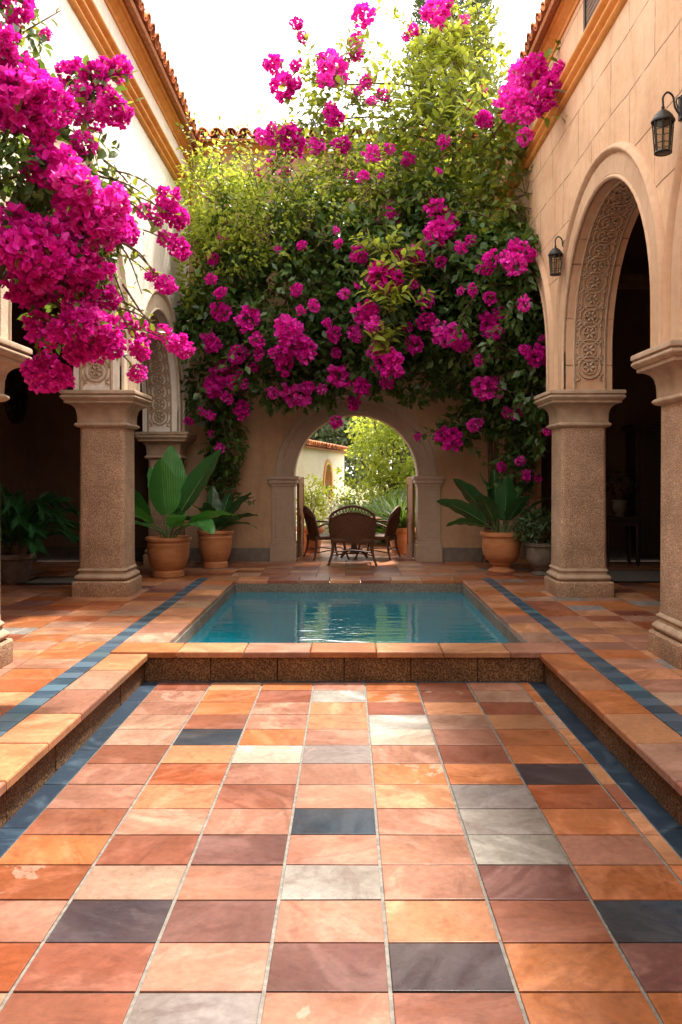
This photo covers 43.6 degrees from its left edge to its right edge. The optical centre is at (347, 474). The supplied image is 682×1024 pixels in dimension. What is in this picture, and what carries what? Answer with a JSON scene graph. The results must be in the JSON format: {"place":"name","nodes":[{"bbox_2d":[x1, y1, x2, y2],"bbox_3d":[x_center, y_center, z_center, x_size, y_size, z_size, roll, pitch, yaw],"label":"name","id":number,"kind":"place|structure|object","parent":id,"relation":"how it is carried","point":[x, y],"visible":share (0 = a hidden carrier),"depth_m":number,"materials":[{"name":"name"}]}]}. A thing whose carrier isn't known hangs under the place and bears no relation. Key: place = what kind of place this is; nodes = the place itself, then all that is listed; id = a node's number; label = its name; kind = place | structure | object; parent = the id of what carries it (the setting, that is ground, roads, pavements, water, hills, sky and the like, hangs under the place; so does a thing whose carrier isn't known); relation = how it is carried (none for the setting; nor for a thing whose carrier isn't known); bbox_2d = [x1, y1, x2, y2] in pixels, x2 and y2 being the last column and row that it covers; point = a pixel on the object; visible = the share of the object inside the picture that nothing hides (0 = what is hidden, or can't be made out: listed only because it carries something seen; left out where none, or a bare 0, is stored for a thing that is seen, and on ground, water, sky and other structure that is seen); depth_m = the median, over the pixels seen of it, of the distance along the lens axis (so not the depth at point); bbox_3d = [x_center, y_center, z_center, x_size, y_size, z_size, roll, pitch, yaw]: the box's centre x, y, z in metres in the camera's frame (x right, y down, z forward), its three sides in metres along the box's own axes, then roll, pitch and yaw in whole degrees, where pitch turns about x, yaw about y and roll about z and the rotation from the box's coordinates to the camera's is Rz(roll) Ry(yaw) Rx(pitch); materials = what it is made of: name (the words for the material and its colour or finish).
{"place":"outdoors","nodes":[
{"label":"outdoors","id":0,"kind":"place"},
{"bbox_2d":[15,577,74,584],"bbox_3d":[-4.150,1.540,12.350,1.000,0.015,0.840,0,0,0],"label":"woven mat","id":1,"kind":"object","parent":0,"point":[51,581],"visible":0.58,"depth_m":12.19,"materials":[{"name":"grey"}]},
{"bbox_2d":[0,683,681,1023],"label":"sunken floor","id":2,"kind":"structure","parent":0,"point":[340,853],"depth_m":3.81,"materials":[{"name":"tile"}]},
{"bbox_2d":[0,681,159,857],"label":"blue gutter","id":3,"kind":"object","parent":2,"relation":"on","point":[24,817],"visible":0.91,"depth_m":5.10,"materials":[{"name":"tile"}]},
{"bbox_2d":[0,654,681,828],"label":"stone step riser","id":4,"kind":"object","parent":2,"relation":"on","point":[17,795],"visible":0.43,"depth_m":7.37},
{"bbox_2d":[0,654,147,795],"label":"walkway coping","id":5,"kind":"object","parent":4,"relation":"on","point":[27,743],"visible":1,"depth_m":5.46,"materials":[{"name":"tile"}]},
{"bbox_2d":[159,681,527,682],"bbox_3d":[-0.033,1.798,7.340,3.175,0.021,0.060,0,0,0],"label":"blue gutter","id":6,"kind":"object","parent":4,"relation":"on","point":[343,682],"visible":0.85,"depth_m":7.34,"materials":[{"name":"tile"}]},
{"bbox_2d":[540,654,681,795],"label":"walkway coping","id":7,"kind":"object","parent":4,"relation":"on","point":[651,739],"visible":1,"depth_m":5.47,"materials":[{"name":"tile"}]},
{"bbox_2d":[528,682,681,858],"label":"blue gutter","id":8,"kind":"object","parent":2,"relation":"on","point":[667,826],"visible":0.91,"depth_m":5.11,"materials":[{"name":"tile"}]},
{"bbox_2d":[0,540,681,716],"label":"terrace floor","id":9,"kind":"structure","parent":0,"point":[54,631],"depth_m":9.79,"materials":[{"name":"tile"}]},
{"bbox_2d":[0,337,32,668],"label":"stone column","id":10,"kind":"structure","parent":9,"relation":"on","point":[13,355],"depth_m":6.90,"materials":[{"name":"beige stone"}]},
{"bbox_2d":[0,551,35,583],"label":"grey pot","id":11,"kind":"object","parent":9,"relation":"on","point":[14,569],"visible":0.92,"depth_m":11.99,"materials":[{"name":"stone"}]},
{"bbox_2d":[0,483,79,555],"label":"cycad palm","id":12,"kind":"object","parent":11,"relation":"in","point":[25,525],"visible":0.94,"depth_m":11.98,"materials":[{"name":"green plant"}]},
{"bbox_2d":[0,203,148,561],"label":"gallery room","id":13,"kind":"object","parent":9,"relation":"on","point":[39,449],"visible":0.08,"depth_m":15.20,"materials":[{"name":"paint"}]},
{"bbox_2d":[4,369,28,423],"bbox_3d":[-5.504,-1.290,14.200,0.092,0.917,0.932,0,0,0],"label":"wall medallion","id":14,"kind":"object","parent":13,"relation":"attached to","point":[15,404],"depth_m":14.12,"materials":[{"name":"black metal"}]},
{"bbox_2d":[0,0,195,393],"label":"bougainvillea","id":15,"kind":"object","parent":9,"relation":"on","point":[42,252],"visible":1,"depth_m":5.77,"materials":[{"name":"pink plant"}]},
{"bbox_2d":[0,578,207,736],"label":"blue tile band","id":16,"kind":"object","parent":9,"relation":"on","point":[18,713],"visible":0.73,"depth_m":6.71,"materials":[{"name":"tile"}]},
{"bbox_2d":[59,390,151,596],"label":"stone column","id":17,"kind":"structure","parent":9,"relation":"on","point":[106,423],"depth_m":10.81,"materials":[{"name":"beige stone"}]},
{"bbox_2d":[135,432,196,565],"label":"stone column","id":18,"kind":"structure","parent":9,"relation":"on","point":[157,444],"depth_m":14.43,"materials":[{"name":"beige stone"}]},
{"bbox_2d":[0,0,204,431],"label":"arcade wall","id":19,"kind":"structure","parent":18,"relation":"on","point":[150,139],"depth_m":11.49,"materials":[{"name":"beige paint"}]},
{"bbox_2d":[145,535,191,577],"bbox_3d":[-2.720,1.250,12.950,0.704,0.600,0.704,0,0,0],"label":"terracotta pot","id":20,"kind":"object","parent":9,"relation":"on","point":[168,557],"visible":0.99,"depth_m":12.71,"materials":[{"name":"ceramic"}]},
{"bbox_2d":[135,446,237,537],"bbox_3d":[-2.698,0.305,13.019,2.131,1.479,1.310,0,0,0],"label":"broad leaved plant","id":21,"kind":"object","parent":20,"relation":"in","point":[174,492],"visible":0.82,"depth_m":12.87,"materials":[{"name":"green plant"}]},
{"bbox_2d":[197,529,233,568],"bbox_3d":[-2.200,1.240,14.200,0.612,0.620,0.612,0,0,0],"label":"terracotta pot","id":22,"kind":"object","parent":9,"relation":"on","point":[215,548],"visible":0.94,"depth_m":13.99,"materials":[{"name":"ceramic"}]},
{"bbox_2d":[185,486,257,530],"bbox_3d":[-2.212,0.608,14.176,1.454,0.833,0.991,0,0,0],"label":"broad leaved plant","id":23,"kind":"object","parent":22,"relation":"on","point":[215,503],"visible":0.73,"depth_m":14.21,"materials":[{"name":"green plant"}]},
{"bbox_2d":[172,105,401,562],"bbox_3d":[-0.979,-2.124,13.750,3.646,7.350,2.592,0,0,0],"label":"creeper","id":24,"kind":"object","parent":9,"relation":"on","point":[253,194],"visible":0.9,"depth_m":13.09,"materials":[{"name":"green plant"}]},
{"bbox_2d":[296,525,324,552],"bbox_3d":[-0.740,1.290,16.900,0.571,0.520,0.571,0,0,0],"label":"garden pot","id":25,"kind":"object","parent":9,"relation":"on","point":[321,531],"visible":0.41,"depth_m":16.71,"materials":[{"name":"ceramic"}]},
{"bbox_2d":[296,474,329,526],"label":"shrub","id":26,"kind":"object","parent":25,"relation":"in","point":[318,500],"visible":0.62,"depth_m":16.81,"materials":[{"name":"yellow plant"}]},
{"bbox_2d":[173,149,447,526],"bbox_3d":[-0.651,-1.728,13.637,4.879,6.560,2.847,0,0,19],"label":"bougainvillea","id":27,"kind":"object","parent":9,"relation":"on","point":[347,314],"visible":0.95,"depth_m":13.33,"materials":[{"name":"green plant"}]},
{"bbox_2d":[303,506,349,560],"bbox_3d":[-0.430,1.068,15.740,0.761,0.980,0.777,0,0,-17],"label":"rattan chair","id":28,"kind":"object","parent":9,"relation":"on","point":[313,534],"visible":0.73,"depth_m":15.51,"materials":[{"name":"brown wicker"}]},
{"bbox_2d":[184,127,498,561],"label":"garden wall","id":29,"kind":"structure","parent":9,"relation":"on","point":[276,443],"depth_m":15.20,"materials":[{"name":"beige paint"}]},
{"bbox_2d":[297,477,303,557],"bbox_3d":[-0.858,0.794,16.032,0.098,1.472,0.930,0,0,3],"label":"door leaf","id":30,"kind":"object","parent":29,"relation":"attached to","point":[300,514],"visible":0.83,"depth_m":15.84,"materials":[{"name":"brown wood"}]},
{"bbox_2d":[300,519,302,545],"bbox_3d":[-0.885,1.100,16.034,0.037,0.510,0.720,0,0,3],"label":"door panel","id":31,"kind":"structure","parent":30,"relation":"in","point":[301,521],"depth_m":16.02,"materials":[{"name":"brown wood"}]},
{"bbox_2d":[300,484,302,513],"bbox_3d":[-0.885,0.474,16.034,0.037,0.562,0.720,0,0,3],"label":"door panel","id":32,"kind":"structure","parent":30,"relation":"in","point":[301,486],"depth_m":16.02,"materials":[{"name":"brown wood"}]},
{"bbox_2d":[404,477,414,557],"bbox_3d":[1.158,0.794,16.032,0.098,1.472,0.930,0,0,-3],"label":"door leaf","id":33,"kind":"object","parent":29,"relation":"attached to","point":[410,508],"visible":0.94,"depth_m":15.87,"materials":[{"name":"brown wood"}]},
{"bbox_2d":[408,519,411,546],"bbox_3d":[1.185,1.100,16.034,0.037,0.510,0.720,0,0,-3],"label":"door panel","id":34,"kind":"structure","parent":33,"relation":"in","point":[409,521],"depth_m":15.97,"materials":[{"name":"brown wood"}]},
{"bbox_2d":[408,484,411,514],"bbox_3d":[1.185,0.474,16.034,0.037,0.562,0.720,0,0,-3],"label":"door panel","id":35,"kind":"structure","parent":33,"relation":"in","point":[409,486],"depth_m":15.97,"materials":[{"name":"brown wood"}]},
{"bbox_2d":[318,500,373,533],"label":"grassy plant","id":36,"kind":"object","parent":9,"relation":"on","point":[339,514],"visible":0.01,"depth_m":19.70,"materials":[{"name":"green plant"}]},
{"bbox_2d":[327,505,377,565],"bbox_3d":[0.080,1.039,14.719,0.855,1.039,0.761,0,0,0],"label":"rattan chair","id":37,"kind":"object","parent":9,"relation":"on","point":[353,527],"visible":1,"depth_m":14.45,"materials":[{"name":"brown wicker"}]},
{"bbox_2d":[327,516,380,557],"bbox_3d":[0.120,1.180,15.950,1.020,0.744,1.020,0,0,0],"label":"garden table","id":38,"kind":"object","parent":9,"relation":"on","point":[353,547],"visible":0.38,"depth_m":15.88,"materials":[{"name":"brown wood"}]},
{"bbox_2d":[354,506,400,560],"bbox_3d":[0.590,1.068,15.741,0.761,0.980,0.777,0,0,17],"label":"rattan chair","id":39,"kind":"object","parent":9,"relation":"on","point":[391,527],"visible":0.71,"depth_m":15.52,"materials":[{"name":"brown wicker"}]},
{"bbox_2d":[343,488,415,543],"bbox_3d":[0.959,0.902,18.945,2.859,1.297,2.856,0,0,0],"label":"grassy plant","id":40,"kind":"object","parent":9,"relation":"on","point":[380,530],"visible":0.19,"depth_m":18.64,"materials":[{"name":"green plant"}]},
{"bbox_2d":[390,527,415,552],"bbox_3d":[1.060,1.300,16.900,0.571,0.500,0.571,0,0,0],"label":"garden pot","id":41,"kind":"object","parent":9,"relation":"on","point":[401,533],"visible":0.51,"depth_m":16.68,"materials":[{"name":"ceramic"}]},
{"bbox_2d":[364,494,415,527],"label":"grassy plant","id":42,"kind":"object","parent":41,"relation":"in","point":[402,522],"visible":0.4,"depth_m":16.76,"materials":[{"name":"green plant"}]},
{"bbox_2d":[254,0,566,562],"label":"bougainvillea","id":43,"kind":"object","parent":9,"relation":"on","point":[444,114],"visible":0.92,"depth_m":13.01,"materials":[{"name":"green plant"}]},
{"bbox_2d":[342,124,551,529],"bbox_3d":[1.597,-1.874,13.298,3.353,6.853,3.474,0,0,0],"label":"bougainvillea","id":44,"kind":"object","parent":9,"relation":"on","point":[492,296],"visible":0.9,"depth_m":12.89,"materials":[{"name":"green plant"}]},
{"bbox_2d":[480,530,522,572],"bbox_3d":[2.440,1.230,13.550,0.673,0.640,0.673,0,0,0],"label":"terracotta pot","id":45,"kind":"object","parent":9,"relation":"on","point":[501,552],"visible":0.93,"depth_m":13.33,"materials":[{"name":"ceramic"}]},
{"bbox_2d":[436,470,550,532],"bbox_3d":[2.416,0.469,13.615,1.384,1.071,1.488,0,0,-43],"label":"broad leaved plant","id":46,"kind":"object","parent":45,"relation":"in","point":[504,501],"visible":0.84,"depth_m":13.54,"materials":[{"name":"green plant"}]},
{"bbox_2d":[524,541,550,575],"bbox_3d":[3.000,1.300,13.150,0.551,0.500,0.551,0,0,0],"label":"grey pot","id":47,"kind":"object","parent":9,"relation":"on","point":[539,561],"visible":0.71,"depth_m":12.96,"materials":[{"name":"stone"}]},
{"bbox_2d":[508,505,550,549],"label":"shrub","id":48,"kind":"object","parent":47,"relation":"in","point":[530,528],"visible":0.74,"depth_m":13.03,"materials":[{"name":"green plant"}]},
{"bbox_2d":[534,390,625,597],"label":"stone column","id":49,"kind":"structure","parent":9,"relation":"on","point":[579,423],"depth_m":10.78,"materials":[{"name":"beige stone"}]},
{"bbox_2d":[482,578,681,736],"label":"blue tile band","id":50,"kind":"object","parent":9,"relation":"on","point":[668,716],"visible":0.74,"depth_m":6.72,"materials":[{"name":"tile"}]},
{"bbox_2d":[484,0,681,564],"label":"arcade wall","id":51,"kind":"structure","parent":9,"relation":"on","point":[601,176],"depth_m":9.72,"materials":[{"name":"beige paint"}]},
{"bbox_2d":[548,236,564,275],"bbox_3d":[2.586,-2.686,10.500,0.240,0.485,0.181,0,0,0],"label":"wall lantern","id":52,"kind":"object","parent":51,"relation":"attached to","point":[555,252],"depth_m":10.47,"materials":[{"name":"black metal"}]},
{"bbox_2d":[583,0,599,31],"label":"window","id":53,"kind":"structure","parent":51,"relation":"in","point":[589,6],"depth_m":9.50,"materials":[{"name":"grey wood"}]},
{"bbox_2d":[651,91,681,156],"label":"wall lantern","id":54,"kind":"object","parent":51,"relation":"attached to","point":[663,117],"depth_m":6.88,"materials":[{"name":"black metal"}]},
{"bbox_2d":[541,213,660,561],"bbox_3d":[4.901,-1.075,6.200,3.198,5.350,18.800,0,0,0],"label":"gallery room","id":55,"kind":"object","parent":9,"relation":"on","point":[631,330],"visible":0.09,"depth_m":15.20,"materials":[{"name":"paint"}]},
{"bbox_2d":[606,516,641,566],"bbox_3d":[4.620,1.135,14.500,0.600,0.831,0.500,0,0,0],"label":"side table","id":56,"kind":"object","parent":9,"relation":"on","point":[629,521],"visible":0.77,"depth_m":14.29,"materials":[{"name":"brown wood"}]},
{"bbox_2d":[611,500,627,516],"bbox_3d":[4.620,0.580,14.500,0.265,0.280,0.265,0,0,0],"label":"grey pot","id":57,"kind":"object","parent":56,"relation":"on","point":[619,507],"visible":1,"depth_m":14.41,"materials":[{"name":"ceramic"}]},
{"bbox_2d":[606,469,636,499],"bbox_3d":[4.635,0.211,14.492,0.594,0.601,0.567,0,0,0],"label":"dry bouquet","id":58,"kind":"object","parent":57,"relation":"in","point":[612,486],"visible":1,"depth_m":14.47,"materials":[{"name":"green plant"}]},
{"bbox_2d":[607,570,659,582],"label":"stone step","id":59,"kind":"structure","parent":9,"relation":"on","point":[635,576],"depth_m":12.78,"materials":[{"name":"grey stone"}]},
{"bbox_2d":[631,339,681,669],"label":"stone column","id":60,"kind":"structure","parent":9,"relation":"on","point":[660,365],"depth_m":7.10,"materials":[{"name":"beige stone"}]},
{"bbox_2d":[142,0,543,582],"label":"sky","id":61,"kind":"structure","parent":0,"point":[216,50],"materials":[{"name":"white"}]},
{"bbox_2d":[187,592,509,647],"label":"pool water","id":62,"kind":"structure","parent":0,"point":[348,617],"depth_m":9.97,"materials":[{"name":"teal liquid"}]},
{"bbox_2d":[296,480,415,539],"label":"garden ground","id":63,"kind":"structure","parent":0,"point":[347,489],"depth_m":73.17,"materials":[{"name":"soil"}]},
{"bbox_2d":[296,439,347,533],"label":"garden building","id":64,"kind":"structure","parent":63,"relation":"on","point":[315,457],"depth_m":25.96,"materials":[{"name":"white paint"}]},
{"bbox_2d":[312,494,354,531],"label":"shrub","id":65,"kind":"object","parent":63,"relation":"on","point":[334,508],"visible":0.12,"depth_m":20.71,"materials":[{"name":"green plant"}]},
{"bbox_2d":[309,416,385,489],"bbox_3d":[-0.548,-1.592,35.020,6.399,6.393,3.647,0,0,0],"label":"garden tree","id":66,"kind":"object","parent":63,"relation":"on","point":[327,434],"visible":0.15,"depth_m":34.06,"materials":[{"name":"green plant"}]},
{"bbox_2d":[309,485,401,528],"bbox_3d":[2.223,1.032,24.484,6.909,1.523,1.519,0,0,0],"label":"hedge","id":67,"kind":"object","parent":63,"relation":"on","point":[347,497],"visible":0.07,"depth_m":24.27,"materials":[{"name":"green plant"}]},
{"bbox_2d":[324,417,399,494],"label":"garden tree","id":68,"kind":"object","parent":63,"relation":"on","point":[370,468],"visible":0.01,"depth_m":41.28,"materials":[{"name":"green plant"}]},
{"bbox_2d":[327,416,415,504],"bbox_3d":[1.435,-0.314,22.494,3.972,3.852,2.316,0,0,0],"label":"garden tree","id":69,"kind":"object","parent":63,"relation":"on","point":[397,476],"visible":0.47,"depth_m":22.04,"materials":[{"name":"green plant"}]},
{"bbox_2d":[362,485,415,538],"bbox_3d":[1.494,0.870,20.597,2.796,1.639,1.409,0,0,0],"label":"shrub","id":70,"kind":"object","parent":63,"relation":"on","point":[397,493],"visible":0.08,"depth_m":20.53,"materials":[{"name":"green plant"}]},
{"bbox_2d":[367,419,410,478],"bbox_3d":[2.569,-1.361,26.898,4.671,5.935,3.405,0,0,0],"label":"garden tree","id":71,"kind":"object","parent":63,"relation":"on","point":[387,455],"visible":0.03,"depth_m":26.49,"materials":[{"name":"green plant"}]},
{"bbox_2d":[400,0,502,502],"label":"cypress tree","id":72,"kind":"object","parent":63,"relation":"on","point":[421,3],"visible":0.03,"depth_m":23.71,"materials":[{"name":"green plant"}]},
{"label":"pool basin","id":73,"kind":"structure","parent":0,"visible":0},
{"bbox_2d":[173,583,523,643],"bbox_3d":[0.010,1.694,10.078,3.520,0.231,4.664,0,0,0],"label":"pool edge","id":74,"kind":"object","parent":73,"relation":"on","point":[199,623],"visible":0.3,"depth_m":12.28,"materials":[{"name":"grey stone"}]},
{"bbox_2d":[110,577,576,657],"bbox_3d":[-0.037,1.554,10.033,4.025,0.052,5.375,0,0,0],"label":"pool coping","id":75,"kind":"object","parent":74,"relation":"on","point":[158,636],"visible":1,"depth_m":7.71,"materials":[{"name":"tile"}]}
]}

